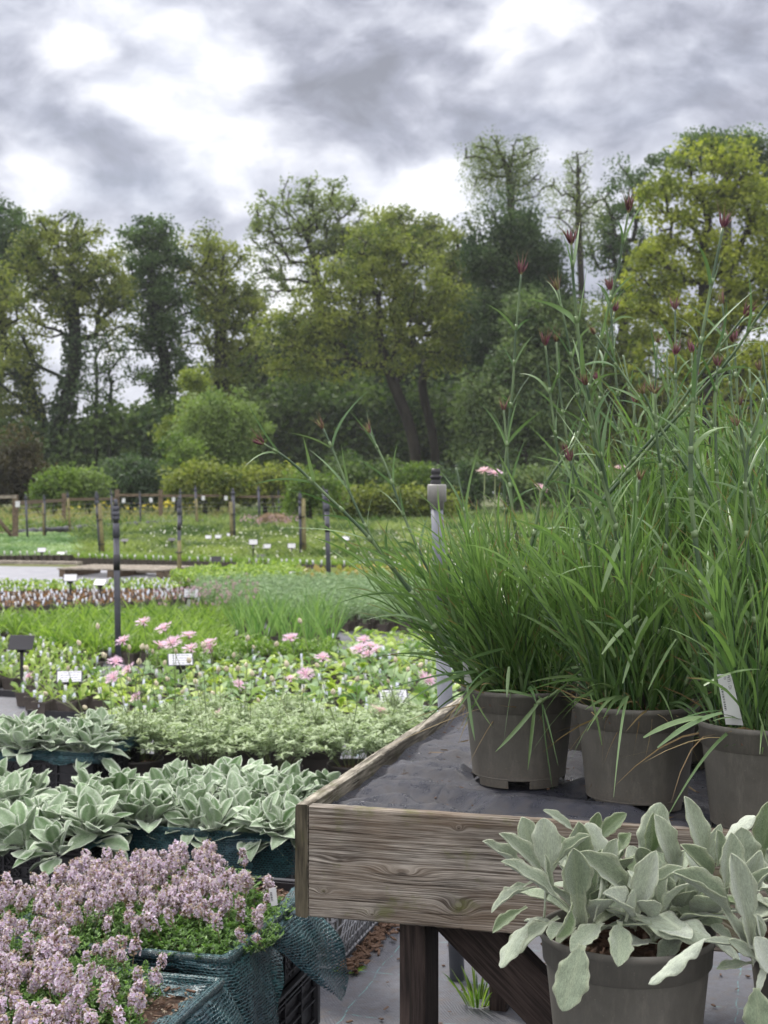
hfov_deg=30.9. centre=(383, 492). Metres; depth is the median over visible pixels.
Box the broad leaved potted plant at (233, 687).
[224,684,248,699]
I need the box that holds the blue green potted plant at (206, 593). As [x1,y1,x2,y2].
[202,582,211,606]
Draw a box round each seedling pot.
[0,603,7,614]
[0,634,9,643]
[0,658,17,670]
[0,663,19,689]
[0,666,12,686]
[1,651,16,664]
[2,642,12,651]
[4,662,19,675]
[8,602,20,612]
[10,681,32,706]
[14,652,31,661]
[17,677,36,688]
[18,603,29,612]
[23,685,41,710]
[24,650,39,659]
[24,654,33,665]
[24,666,41,682]
[25,649,47,663]
[26,601,36,611]
[27,642,39,656]
[28,587,37,591]
[28,655,47,668]
[28,668,47,684]
[28,679,45,691]
[29,660,48,673]
[31,603,43,613]
[31,692,52,714]
[33,645,45,657]
[37,641,49,651]
[37,683,56,697]
[38,637,49,647]
[38,655,54,667]
[38,659,55,673]
[39,651,56,662]
[39,665,51,677]
[39,675,57,688]
[41,668,55,683]
[42,600,49,612]
[42,685,61,710]
[44,663,61,674]
[46,637,60,649]
[48,652,65,663]
[49,644,69,658]
[49,669,66,687]
[50,681,76,698]
[52,637,67,648]
[52,679,72,693]
[53,658,75,671]
[54,643,65,654]
[56,688,77,711]
[57,585,67,591]
[57,640,77,652]
[58,643,78,655]
[60,601,71,611]
[60,655,74,666]
[61,678,78,690]
[62,651,71,662]
[63,663,77,670]
[66,658,82,669]
[67,646,82,657]
[67,652,81,663]
[68,686,91,711]
[71,682,88,696]
[72,643,86,652]
[75,655,89,666]
[75,674,88,686]
[77,667,87,682]
[78,651,91,663]
[78,662,91,674]
[83,645,101,661]
[84,583,92,590]
[84,671,100,682]
[84,682,96,709]
[85,654,103,672]
[85,658,97,668]
[87,676,100,690]
[88,672,111,684]
[89,677,119,692]
[92,691,108,710]
[95,600,105,609]
[101,599,110,609]
[122,599,131,609]
[134,599,143,608]
[166,595,174,606]
[173,594,182,605]
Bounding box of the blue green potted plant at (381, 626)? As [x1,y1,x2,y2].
[370,598,391,633]
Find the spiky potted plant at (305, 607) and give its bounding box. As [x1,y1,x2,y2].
[291,592,315,629]
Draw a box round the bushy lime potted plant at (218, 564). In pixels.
[208,561,221,566]
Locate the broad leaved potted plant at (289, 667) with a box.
[280,663,299,673]
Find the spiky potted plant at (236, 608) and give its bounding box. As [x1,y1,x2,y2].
[216,587,252,633]
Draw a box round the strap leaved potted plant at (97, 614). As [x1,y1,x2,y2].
[84,601,125,618]
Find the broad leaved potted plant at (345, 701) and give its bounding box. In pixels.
[336,700,354,718]
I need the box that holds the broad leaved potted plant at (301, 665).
[290,662,310,671]
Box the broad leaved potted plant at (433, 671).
[410,666,435,682]
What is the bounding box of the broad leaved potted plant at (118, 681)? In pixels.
[108,677,128,693]
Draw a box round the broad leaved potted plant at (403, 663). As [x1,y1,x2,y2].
[393,654,411,666]
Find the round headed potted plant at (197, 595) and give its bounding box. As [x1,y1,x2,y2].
[191,586,200,617]
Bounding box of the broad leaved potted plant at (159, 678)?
[140,674,169,686]
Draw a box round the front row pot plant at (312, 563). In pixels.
[309,558,316,568]
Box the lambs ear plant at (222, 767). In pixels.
[188,755,271,792]
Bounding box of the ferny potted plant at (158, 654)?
[149,649,168,666]
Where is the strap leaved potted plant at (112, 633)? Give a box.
[102,625,136,637]
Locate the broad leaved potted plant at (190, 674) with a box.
[184,672,194,686]
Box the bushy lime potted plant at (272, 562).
[266,560,277,566]
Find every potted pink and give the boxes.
[245,394,621,788]
[469,221,767,811]
[478,185,661,750]
[530,267,767,767]
[552,282,767,735]
[612,335,767,662]
[618,199,767,829]
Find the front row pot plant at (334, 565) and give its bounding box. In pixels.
[331,558,342,567]
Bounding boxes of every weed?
[333,966,367,973]
[442,966,490,1007]
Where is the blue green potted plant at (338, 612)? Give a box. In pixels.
[326,597,342,626]
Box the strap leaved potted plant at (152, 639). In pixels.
[135,628,179,653]
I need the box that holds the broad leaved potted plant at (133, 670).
[126,667,147,682]
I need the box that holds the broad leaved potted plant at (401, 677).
[393,671,416,693]
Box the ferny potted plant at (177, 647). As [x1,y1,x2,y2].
[164,642,187,650]
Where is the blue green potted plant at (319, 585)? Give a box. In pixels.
[308,581,322,592]
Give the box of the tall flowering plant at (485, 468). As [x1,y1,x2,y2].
[476,466,502,578]
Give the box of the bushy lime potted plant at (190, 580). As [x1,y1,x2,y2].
[179,573,199,587]
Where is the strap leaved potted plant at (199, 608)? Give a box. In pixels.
[187,602,216,614]
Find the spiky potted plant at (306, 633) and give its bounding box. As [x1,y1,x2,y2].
[290,588,338,650]
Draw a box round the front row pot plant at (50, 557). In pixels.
[47,551,54,560]
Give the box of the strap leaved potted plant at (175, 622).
[155,612,181,631]
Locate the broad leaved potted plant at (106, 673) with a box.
[86,670,110,679]
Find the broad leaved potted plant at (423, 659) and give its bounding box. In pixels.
[414,655,433,664]
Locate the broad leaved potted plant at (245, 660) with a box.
[240,659,263,674]
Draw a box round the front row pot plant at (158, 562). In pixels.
[154,555,160,564]
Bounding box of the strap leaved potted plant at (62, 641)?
[41,627,73,646]
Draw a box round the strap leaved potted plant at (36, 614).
[22,606,56,621]
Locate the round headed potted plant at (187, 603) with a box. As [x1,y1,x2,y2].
[173,592,193,618]
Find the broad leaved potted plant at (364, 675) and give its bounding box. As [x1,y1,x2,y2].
[354,673,379,689]
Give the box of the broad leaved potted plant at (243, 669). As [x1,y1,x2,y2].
[239,663,261,681]
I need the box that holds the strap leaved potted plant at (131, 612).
[121,606,148,620]
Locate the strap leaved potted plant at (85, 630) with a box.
[74,623,97,641]
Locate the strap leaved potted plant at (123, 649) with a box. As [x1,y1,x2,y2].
[100,626,139,661]
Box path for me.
[0,566,496,581]
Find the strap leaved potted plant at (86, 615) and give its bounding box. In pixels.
[63,603,97,625]
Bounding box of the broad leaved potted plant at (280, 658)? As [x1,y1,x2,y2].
[274,656,291,671]
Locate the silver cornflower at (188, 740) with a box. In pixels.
[155,621,254,768]
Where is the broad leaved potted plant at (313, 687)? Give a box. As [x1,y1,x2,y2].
[304,683,321,701]
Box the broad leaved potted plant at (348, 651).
[339,649,363,660]
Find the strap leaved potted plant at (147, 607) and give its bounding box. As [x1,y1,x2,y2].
[122,600,163,613]
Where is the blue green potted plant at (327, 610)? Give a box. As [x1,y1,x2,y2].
[320,603,334,626]
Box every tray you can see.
[0,683,17,696]
[27,709,85,718]
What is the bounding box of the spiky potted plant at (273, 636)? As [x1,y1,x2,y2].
[259,582,299,643]
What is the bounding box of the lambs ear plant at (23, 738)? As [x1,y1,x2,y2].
[0,717,87,766]
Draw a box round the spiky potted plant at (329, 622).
[310,606,331,644]
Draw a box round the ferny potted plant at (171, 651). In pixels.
[152,644,181,670]
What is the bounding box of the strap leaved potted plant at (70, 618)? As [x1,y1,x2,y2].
[60,613,95,623]
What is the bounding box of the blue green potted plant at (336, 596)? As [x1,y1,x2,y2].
[327,591,340,602]
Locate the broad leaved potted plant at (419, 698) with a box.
[409,695,437,715]
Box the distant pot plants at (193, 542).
[67,525,686,571]
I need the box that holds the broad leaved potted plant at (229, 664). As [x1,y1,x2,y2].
[222,662,252,666]
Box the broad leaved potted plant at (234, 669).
[230,666,252,678]
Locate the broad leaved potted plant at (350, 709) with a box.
[343,703,369,721]
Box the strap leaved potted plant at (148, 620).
[121,609,172,628]
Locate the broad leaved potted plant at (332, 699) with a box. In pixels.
[321,690,338,706]
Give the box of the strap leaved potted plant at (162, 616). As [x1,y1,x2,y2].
[146,605,179,623]
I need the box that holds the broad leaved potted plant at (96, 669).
[83,664,109,678]
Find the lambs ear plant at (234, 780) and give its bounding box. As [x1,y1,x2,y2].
[185,770,267,826]
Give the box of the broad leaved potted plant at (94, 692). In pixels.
[88,680,113,696]
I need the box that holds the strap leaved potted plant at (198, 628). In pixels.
[168,620,211,633]
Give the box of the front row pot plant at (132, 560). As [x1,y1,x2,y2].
[127,552,140,564]
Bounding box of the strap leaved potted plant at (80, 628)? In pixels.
[57,620,105,636]
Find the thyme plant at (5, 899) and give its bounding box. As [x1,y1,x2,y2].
[0,879,114,948]
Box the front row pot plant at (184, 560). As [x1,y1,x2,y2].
[181,553,189,565]
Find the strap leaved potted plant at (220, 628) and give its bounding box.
[202,622,239,634]
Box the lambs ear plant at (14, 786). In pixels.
[0,770,50,804]
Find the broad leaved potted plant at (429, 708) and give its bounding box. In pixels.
[424,706,437,714]
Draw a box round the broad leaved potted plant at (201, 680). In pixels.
[176,677,209,695]
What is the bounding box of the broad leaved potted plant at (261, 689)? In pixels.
[242,684,272,698]
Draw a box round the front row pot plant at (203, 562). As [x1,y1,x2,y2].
[199,555,209,566]
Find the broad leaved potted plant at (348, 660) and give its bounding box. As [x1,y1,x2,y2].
[335,658,358,676]
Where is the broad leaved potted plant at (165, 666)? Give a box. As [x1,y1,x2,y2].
[158,661,178,676]
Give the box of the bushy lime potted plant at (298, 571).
[292,570,307,574]
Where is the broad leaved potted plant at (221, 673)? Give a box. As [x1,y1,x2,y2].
[208,671,229,681]
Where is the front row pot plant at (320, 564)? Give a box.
[315,558,325,567]
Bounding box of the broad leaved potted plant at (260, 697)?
[248,695,266,706]
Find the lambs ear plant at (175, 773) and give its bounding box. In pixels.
[129,758,211,794]
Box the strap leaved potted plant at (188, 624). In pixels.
[161,620,207,631]
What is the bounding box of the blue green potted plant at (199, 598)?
[194,586,204,606]
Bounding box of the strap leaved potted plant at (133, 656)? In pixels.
[111,632,150,664]
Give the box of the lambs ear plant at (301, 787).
[256,772,320,809]
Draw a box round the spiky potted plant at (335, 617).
[318,590,345,634]
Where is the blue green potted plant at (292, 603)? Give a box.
[284,594,304,620]
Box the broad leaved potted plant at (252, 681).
[242,680,253,696]
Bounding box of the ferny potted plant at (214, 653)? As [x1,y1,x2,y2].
[199,644,223,665]
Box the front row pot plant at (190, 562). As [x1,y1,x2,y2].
[186,556,193,565]
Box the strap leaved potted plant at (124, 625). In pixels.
[100,617,155,630]
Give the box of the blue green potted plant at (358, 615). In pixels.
[352,595,365,625]
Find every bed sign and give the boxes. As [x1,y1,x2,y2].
[8,635,34,684]
[37,548,45,560]
[56,671,82,685]
[63,574,77,595]
[93,579,107,597]
[167,653,193,685]
[183,588,198,607]
[211,556,220,563]
[249,539,257,554]
[263,544,270,548]
[287,543,295,556]
[342,536,349,548]
[378,689,407,703]
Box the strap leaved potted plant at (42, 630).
[21,616,67,640]
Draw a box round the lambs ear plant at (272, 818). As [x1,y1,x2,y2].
[215,788,306,864]
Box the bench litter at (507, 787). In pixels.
[359,719,699,820]
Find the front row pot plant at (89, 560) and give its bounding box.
[87,551,95,564]
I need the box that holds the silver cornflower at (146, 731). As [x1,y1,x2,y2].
[101,634,181,775]
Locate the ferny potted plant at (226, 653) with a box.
[215,646,238,663]
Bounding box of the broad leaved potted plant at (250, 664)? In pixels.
[233,663,259,672]
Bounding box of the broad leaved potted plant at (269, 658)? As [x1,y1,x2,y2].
[251,656,276,667]
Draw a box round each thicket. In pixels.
[0,405,82,507]
[47,390,184,505]
[153,380,213,506]
[196,313,323,505]
[208,354,352,507]
[275,308,404,405]
[287,364,425,477]
[375,341,482,409]
[394,369,502,503]
[529,337,658,490]
[605,351,764,477]
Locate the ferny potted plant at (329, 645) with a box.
[312,641,333,657]
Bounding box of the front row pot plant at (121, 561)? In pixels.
[120,555,124,564]
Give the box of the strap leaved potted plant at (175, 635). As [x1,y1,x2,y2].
[148,622,195,640]
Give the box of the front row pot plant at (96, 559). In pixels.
[93,552,103,563]
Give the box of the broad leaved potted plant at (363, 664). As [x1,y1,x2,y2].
[353,662,369,676]
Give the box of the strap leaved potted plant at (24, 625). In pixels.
[8,615,40,634]
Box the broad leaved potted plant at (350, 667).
[342,665,366,683]
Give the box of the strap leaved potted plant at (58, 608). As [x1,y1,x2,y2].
[36,597,74,613]
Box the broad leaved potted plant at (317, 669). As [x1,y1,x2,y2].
[308,666,325,679]
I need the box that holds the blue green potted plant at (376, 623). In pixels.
[372,601,382,628]
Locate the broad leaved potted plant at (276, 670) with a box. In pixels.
[259,666,292,683]
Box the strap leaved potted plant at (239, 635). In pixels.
[202,624,257,650]
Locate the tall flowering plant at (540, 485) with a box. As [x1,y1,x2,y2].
[536,484,548,548]
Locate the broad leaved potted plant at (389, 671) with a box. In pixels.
[379,666,402,685]
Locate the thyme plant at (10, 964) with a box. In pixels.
[0,949,42,1023]
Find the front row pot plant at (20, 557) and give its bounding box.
[16,551,23,560]
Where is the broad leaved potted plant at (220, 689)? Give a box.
[202,685,223,701]
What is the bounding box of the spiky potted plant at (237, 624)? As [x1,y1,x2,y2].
[209,593,248,643]
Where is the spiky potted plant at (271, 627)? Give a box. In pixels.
[243,593,286,654]
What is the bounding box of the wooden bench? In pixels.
[295,696,767,1023]
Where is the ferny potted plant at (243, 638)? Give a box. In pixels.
[238,635,264,656]
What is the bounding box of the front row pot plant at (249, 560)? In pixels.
[242,555,254,563]
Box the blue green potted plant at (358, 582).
[351,578,367,587]
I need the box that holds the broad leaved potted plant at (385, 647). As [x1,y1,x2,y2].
[378,645,395,654]
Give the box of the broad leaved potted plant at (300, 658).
[294,654,311,665]
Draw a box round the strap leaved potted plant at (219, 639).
[193,623,250,642]
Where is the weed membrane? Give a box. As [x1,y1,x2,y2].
[0,560,753,1023]
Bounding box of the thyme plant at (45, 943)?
[0,932,167,1023]
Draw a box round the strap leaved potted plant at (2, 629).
[0,617,11,640]
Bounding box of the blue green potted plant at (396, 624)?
[391,605,405,629]
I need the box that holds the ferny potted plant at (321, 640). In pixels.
[311,635,337,652]
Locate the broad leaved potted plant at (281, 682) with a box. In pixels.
[274,679,305,697]
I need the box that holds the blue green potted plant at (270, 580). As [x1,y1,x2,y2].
[266,576,277,586]
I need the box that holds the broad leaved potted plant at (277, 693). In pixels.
[267,687,287,700]
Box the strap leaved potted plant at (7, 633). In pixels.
[0,610,33,641]
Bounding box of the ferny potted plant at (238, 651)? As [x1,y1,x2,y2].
[224,642,245,663]
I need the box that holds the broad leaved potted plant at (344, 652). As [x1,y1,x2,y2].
[340,649,359,664]
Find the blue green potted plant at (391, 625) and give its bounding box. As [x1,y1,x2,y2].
[379,598,395,630]
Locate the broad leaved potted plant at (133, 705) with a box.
[126,699,141,717]
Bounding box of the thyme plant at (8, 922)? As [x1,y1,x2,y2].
[0,909,77,998]
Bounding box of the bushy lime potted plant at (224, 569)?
[217,567,226,572]
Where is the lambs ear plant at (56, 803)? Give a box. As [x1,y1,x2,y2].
[0,791,76,859]
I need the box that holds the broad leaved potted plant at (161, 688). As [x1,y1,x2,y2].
[146,684,168,698]
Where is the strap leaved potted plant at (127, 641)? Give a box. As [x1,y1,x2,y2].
[122,628,156,658]
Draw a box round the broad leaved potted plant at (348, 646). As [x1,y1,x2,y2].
[339,642,363,660]
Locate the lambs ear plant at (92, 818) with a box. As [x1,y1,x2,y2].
[0,786,136,875]
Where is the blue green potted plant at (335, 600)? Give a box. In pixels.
[327,598,344,626]
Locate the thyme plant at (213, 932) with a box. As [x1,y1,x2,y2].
[129,880,284,962]
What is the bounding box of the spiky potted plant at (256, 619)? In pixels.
[239,604,267,633]
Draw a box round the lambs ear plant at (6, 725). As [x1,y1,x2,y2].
[0,714,44,747]
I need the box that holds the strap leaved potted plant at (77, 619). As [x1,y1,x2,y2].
[55,614,106,628]
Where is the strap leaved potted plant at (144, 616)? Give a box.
[128,609,163,623]
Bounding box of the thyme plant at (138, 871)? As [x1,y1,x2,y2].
[60,851,214,931]
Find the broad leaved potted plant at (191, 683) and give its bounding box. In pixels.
[185,674,216,688]
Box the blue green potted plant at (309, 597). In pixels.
[300,592,316,610]
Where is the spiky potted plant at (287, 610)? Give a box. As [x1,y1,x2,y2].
[273,591,292,631]
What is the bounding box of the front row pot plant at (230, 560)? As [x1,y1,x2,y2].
[219,551,239,564]
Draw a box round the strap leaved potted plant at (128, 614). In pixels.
[99,604,133,624]
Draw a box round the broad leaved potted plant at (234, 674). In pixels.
[220,668,254,683]
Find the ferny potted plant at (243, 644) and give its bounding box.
[227,638,254,657]
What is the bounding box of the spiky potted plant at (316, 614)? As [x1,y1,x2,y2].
[301,588,332,639]
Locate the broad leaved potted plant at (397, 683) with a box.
[386,682,409,691]
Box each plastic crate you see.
[0,835,112,890]
[2,737,140,792]
[10,873,319,1023]
[11,978,218,1023]
[126,827,294,878]
[250,955,321,1023]
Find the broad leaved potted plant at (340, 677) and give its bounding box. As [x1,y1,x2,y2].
[335,675,354,685]
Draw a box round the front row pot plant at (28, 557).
[23,551,31,560]
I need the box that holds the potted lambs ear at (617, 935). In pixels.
[482,796,739,1023]
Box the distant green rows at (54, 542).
[0,531,86,554]
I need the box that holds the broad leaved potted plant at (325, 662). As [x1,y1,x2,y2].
[305,658,333,671]
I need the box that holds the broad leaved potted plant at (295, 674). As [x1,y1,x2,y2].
[276,673,298,691]
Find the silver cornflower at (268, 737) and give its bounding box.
[221,660,331,772]
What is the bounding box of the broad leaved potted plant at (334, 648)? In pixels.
[316,644,345,660]
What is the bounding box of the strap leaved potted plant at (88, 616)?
[67,605,99,626]
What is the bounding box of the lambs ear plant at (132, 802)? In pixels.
[104,779,205,859]
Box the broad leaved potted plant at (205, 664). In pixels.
[192,661,218,672]
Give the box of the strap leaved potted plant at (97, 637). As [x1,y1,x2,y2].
[76,626,113,647]
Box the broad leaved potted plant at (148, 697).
[135,695,171,709]
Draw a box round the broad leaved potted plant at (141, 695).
[138,688,158,701]
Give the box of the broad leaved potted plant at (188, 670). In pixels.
[184,668,199,677]
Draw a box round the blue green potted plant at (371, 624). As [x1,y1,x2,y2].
[356,599,374,629]
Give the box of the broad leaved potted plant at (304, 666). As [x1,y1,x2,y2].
[295,659,314,667]
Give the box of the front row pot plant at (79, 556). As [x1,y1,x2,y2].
[74,549,85,564]
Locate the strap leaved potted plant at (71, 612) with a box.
[52,602,90,616]
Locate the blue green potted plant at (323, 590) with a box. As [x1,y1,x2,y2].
[316,589,331,617]
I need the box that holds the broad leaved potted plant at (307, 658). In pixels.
[293,656,316,668]
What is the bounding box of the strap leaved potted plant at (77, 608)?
[53,596,105,614]
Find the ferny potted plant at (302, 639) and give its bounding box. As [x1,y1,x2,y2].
[283,637,305,655]
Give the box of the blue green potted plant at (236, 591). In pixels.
[235,586,249,599]
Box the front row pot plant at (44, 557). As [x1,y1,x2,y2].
[39,554,46,560]
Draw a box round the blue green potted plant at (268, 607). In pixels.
[260,594,274,623]
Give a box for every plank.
[0,560,82,564]
[136,571,155,572]
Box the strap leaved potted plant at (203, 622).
[191,615,223,632]
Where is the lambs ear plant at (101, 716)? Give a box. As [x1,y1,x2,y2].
[57,706,133,741]
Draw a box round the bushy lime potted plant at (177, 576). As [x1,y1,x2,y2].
[172,570,185,583]
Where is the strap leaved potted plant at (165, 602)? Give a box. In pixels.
[152,595,173,609]
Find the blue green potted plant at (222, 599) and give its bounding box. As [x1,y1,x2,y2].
[214,590,226,611]
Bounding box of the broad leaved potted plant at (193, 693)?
[176,690,208,700]
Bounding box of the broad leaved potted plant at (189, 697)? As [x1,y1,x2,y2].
[176,691,198,704]
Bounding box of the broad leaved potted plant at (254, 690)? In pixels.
[225,686,268,704]
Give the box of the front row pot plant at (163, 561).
[161,556,168,564]
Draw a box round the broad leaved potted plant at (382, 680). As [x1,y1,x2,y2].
[370,676,394,688]
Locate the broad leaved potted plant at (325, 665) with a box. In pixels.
[312,660,335,672]
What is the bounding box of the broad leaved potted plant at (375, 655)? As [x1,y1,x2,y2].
[364,653,379,662]
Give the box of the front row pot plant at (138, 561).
[135,554,143,564]
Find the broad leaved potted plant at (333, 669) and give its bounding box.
[319,656,341,670]
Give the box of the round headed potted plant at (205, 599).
[195,582,215,609]
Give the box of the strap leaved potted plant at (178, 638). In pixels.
[149,628,193,644]
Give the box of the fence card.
[15,501,19,506]
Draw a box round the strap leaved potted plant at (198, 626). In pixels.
[174,617,210,631]
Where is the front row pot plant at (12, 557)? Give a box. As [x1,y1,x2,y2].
[8,551,16,559]
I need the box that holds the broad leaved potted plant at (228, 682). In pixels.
[224,680,250,694]
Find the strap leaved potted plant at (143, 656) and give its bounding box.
[128,638,156,664]
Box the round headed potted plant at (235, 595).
[229,582,249,618]
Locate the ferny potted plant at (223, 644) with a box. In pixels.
[205,641,228,660]
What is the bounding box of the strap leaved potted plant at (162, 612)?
[143,606,175,619]
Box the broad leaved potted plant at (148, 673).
[141,665,154,678]
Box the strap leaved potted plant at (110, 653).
[102,635,127,663]
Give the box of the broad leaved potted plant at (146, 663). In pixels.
[141,660,160,676]
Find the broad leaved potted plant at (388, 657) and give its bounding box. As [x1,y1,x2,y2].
[376,654,393,664]
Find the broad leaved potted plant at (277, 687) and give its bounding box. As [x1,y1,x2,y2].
[253,677,291,694]
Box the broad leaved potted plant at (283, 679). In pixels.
[270,674,290,690]
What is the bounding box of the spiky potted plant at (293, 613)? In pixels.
[282,597,308,632]
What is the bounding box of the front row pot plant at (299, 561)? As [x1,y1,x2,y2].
[292,553,308,565]
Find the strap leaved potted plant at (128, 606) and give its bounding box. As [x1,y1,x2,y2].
[122,598,138,613]
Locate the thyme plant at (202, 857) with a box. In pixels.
[129,838,261,904]
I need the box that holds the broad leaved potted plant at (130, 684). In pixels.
[117,673,148,689]
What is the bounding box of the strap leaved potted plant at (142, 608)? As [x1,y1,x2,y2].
[121,601,168,612]
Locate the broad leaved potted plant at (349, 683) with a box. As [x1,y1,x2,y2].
[341,680,359,694]
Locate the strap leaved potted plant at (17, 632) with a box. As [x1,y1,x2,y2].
[0,612,43,638]
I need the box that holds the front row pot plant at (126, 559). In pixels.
[121,552,135,564]
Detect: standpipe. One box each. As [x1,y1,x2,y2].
[24,493,28,536]
[42,494,46,535]
[66,492,71,531]
[94,492,104,552]
[110,490,112,525]
[112,499,121,670]
[139,492,140,521]
[175,496,182,568]
[179,489,182,525]
[194,486,198,521]
[229,488,235,536]
[257,486,260,516]
[298,493,306,553]
[322,486,324,519]
[324,490,330,578]
[427,468,464,981]
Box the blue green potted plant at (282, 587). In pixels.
[274,584,286,595]
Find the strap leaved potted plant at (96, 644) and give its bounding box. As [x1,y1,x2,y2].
[80,629,127,661]
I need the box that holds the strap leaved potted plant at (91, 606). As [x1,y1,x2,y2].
[69,600,113,614]
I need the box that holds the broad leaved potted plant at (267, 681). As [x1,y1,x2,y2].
[264,673,278,687]
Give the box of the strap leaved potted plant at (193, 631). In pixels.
[177,623,213,642]
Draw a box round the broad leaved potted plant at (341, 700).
[331,696,353,721]
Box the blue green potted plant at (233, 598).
[223,593,237,613]
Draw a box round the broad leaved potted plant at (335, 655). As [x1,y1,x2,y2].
[330,652,343,662]
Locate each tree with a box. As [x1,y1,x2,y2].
[0,192,47,505]
[0,210,145,506]
[0,263,56,505]
[64,329,124,507]
[86,341,139,504]
[106,212,216,507]
[161,383,277,511]
[164,217,277,506]
[242,170,371,311]
[243,204,489,464]
[336,202,453,350]
[418,212,487,467]
[442,283,611,511]
[447,179,606,511]
[453,124,569,229]
[541,148,610,504]
[555,293,765,505]
[573,151,681,338]
[602,131,767,460]
[644,121,767,380]
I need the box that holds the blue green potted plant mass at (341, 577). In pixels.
[193,569,425,590]
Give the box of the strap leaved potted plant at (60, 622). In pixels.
[37,613,88,639]
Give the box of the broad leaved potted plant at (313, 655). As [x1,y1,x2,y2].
[309,651,332,666]
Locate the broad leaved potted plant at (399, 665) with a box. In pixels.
[387,659,409,673]
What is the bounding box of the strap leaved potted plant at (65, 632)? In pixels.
[55,625,91,646]
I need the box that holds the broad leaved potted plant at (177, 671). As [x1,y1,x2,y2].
[164,670,184,680]
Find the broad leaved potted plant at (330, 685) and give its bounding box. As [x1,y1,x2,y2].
[323,681,353,706]
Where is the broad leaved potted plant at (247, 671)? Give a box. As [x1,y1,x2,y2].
[233,668,255,681]
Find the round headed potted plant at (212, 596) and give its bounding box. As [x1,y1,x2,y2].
[201,581,221,610]
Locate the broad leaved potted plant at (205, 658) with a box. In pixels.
[199,654,229,671]
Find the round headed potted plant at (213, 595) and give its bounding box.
[207,585,219,615]
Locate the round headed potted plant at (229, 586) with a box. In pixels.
[224,575,236,609]
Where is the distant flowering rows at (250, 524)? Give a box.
[69,513,732,532]
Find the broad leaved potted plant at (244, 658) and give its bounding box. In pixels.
[228,653,258,665]
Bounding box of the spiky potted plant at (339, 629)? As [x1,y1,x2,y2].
[327,597,351,646]
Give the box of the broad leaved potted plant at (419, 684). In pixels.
[410,682,429,697]
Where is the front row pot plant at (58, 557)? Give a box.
[54,553,62,560]
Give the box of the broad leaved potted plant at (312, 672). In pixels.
[310,670,328,682]
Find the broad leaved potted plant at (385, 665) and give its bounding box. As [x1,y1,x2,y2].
[371,662,398,678]
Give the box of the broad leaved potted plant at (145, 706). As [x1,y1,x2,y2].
[132,699,163,715]
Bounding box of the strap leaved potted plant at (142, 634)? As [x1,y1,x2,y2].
[129,622,158,642]
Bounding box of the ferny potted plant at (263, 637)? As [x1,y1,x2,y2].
[246,632,273,654]
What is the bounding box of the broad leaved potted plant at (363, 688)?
[347,683,377,698]
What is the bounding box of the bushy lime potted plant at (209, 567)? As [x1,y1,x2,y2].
[203,564,213,570]
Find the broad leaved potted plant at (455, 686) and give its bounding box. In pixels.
[427,683,459,697]
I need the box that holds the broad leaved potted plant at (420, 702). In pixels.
[412,698,426,719]
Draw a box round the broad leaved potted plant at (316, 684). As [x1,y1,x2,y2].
[311,682,330,698]
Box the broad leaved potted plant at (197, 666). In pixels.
[185,661,206,677]
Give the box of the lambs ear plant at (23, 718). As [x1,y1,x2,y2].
[0,709,59,746]
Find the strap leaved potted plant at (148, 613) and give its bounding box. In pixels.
[126,604,162,617]
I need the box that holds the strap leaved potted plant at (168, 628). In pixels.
[147,621,191,636]
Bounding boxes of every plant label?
[269,887,277,905]
[463,662,471,683]
[717,674,742,724]
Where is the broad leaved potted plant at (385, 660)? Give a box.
[368,658,390,669]
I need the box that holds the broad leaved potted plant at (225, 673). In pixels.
[221,670,240,678]
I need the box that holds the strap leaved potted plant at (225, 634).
[211,625,236,640]
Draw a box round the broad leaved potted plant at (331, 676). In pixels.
[316,669,338,679]
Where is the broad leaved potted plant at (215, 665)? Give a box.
[206,662,222,674]
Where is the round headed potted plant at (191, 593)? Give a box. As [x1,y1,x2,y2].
[180,578,192,612]
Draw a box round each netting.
[0,736,139,764]
[0,865,348,1023]
[27,960,243,1023]
[84,835,112,850]
[118,820,294,877]
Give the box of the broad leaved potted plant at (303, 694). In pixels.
[288,693,311,700]
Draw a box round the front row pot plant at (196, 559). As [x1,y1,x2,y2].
[186,550,205,565]
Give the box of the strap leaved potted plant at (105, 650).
[83,629,122,660]
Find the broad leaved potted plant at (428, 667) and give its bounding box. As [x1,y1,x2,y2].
[413,662,435,675]
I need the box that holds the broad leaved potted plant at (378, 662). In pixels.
[354,659,381,670]
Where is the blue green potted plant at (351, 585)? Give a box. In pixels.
[348,580,362,596]
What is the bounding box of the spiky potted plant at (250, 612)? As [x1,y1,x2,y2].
[235,591,270,632]
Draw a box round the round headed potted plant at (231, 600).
[218,579,239,617]
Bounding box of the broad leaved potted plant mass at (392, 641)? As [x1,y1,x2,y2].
[339,626,434,653]
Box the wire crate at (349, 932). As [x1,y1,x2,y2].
[319,918,376,969]
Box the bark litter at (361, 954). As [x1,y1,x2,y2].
[339,922,749,1023]
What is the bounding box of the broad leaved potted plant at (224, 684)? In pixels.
[205,681,231,700]
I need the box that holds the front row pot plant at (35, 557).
[31,551,39,560]
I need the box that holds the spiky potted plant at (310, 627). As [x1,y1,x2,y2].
[293,609,321,652]
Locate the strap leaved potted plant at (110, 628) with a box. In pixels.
[73,617,121,644]
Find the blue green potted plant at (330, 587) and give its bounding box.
[326,584,343,594]
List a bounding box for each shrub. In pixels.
[0,418,58,513]
[23,461,95,516]
[67,461,117,515]
[93,450,177,514]
[152,430,212,511]
[155,454,256,515]
[226,457,319,513]
[276,464,352,520]
[312,477,469,519]
[321,448,413,513]
[378,458,443,494]
[430,450,511,514]
[479,460,637,510]
[618,459,766,510]
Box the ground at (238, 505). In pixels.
[0,496,758,615]
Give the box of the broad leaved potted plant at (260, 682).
[243,677,274,696]
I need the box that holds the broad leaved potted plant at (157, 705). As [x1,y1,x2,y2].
[150,699,174,713]
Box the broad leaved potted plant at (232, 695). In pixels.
[222,694,247,702]

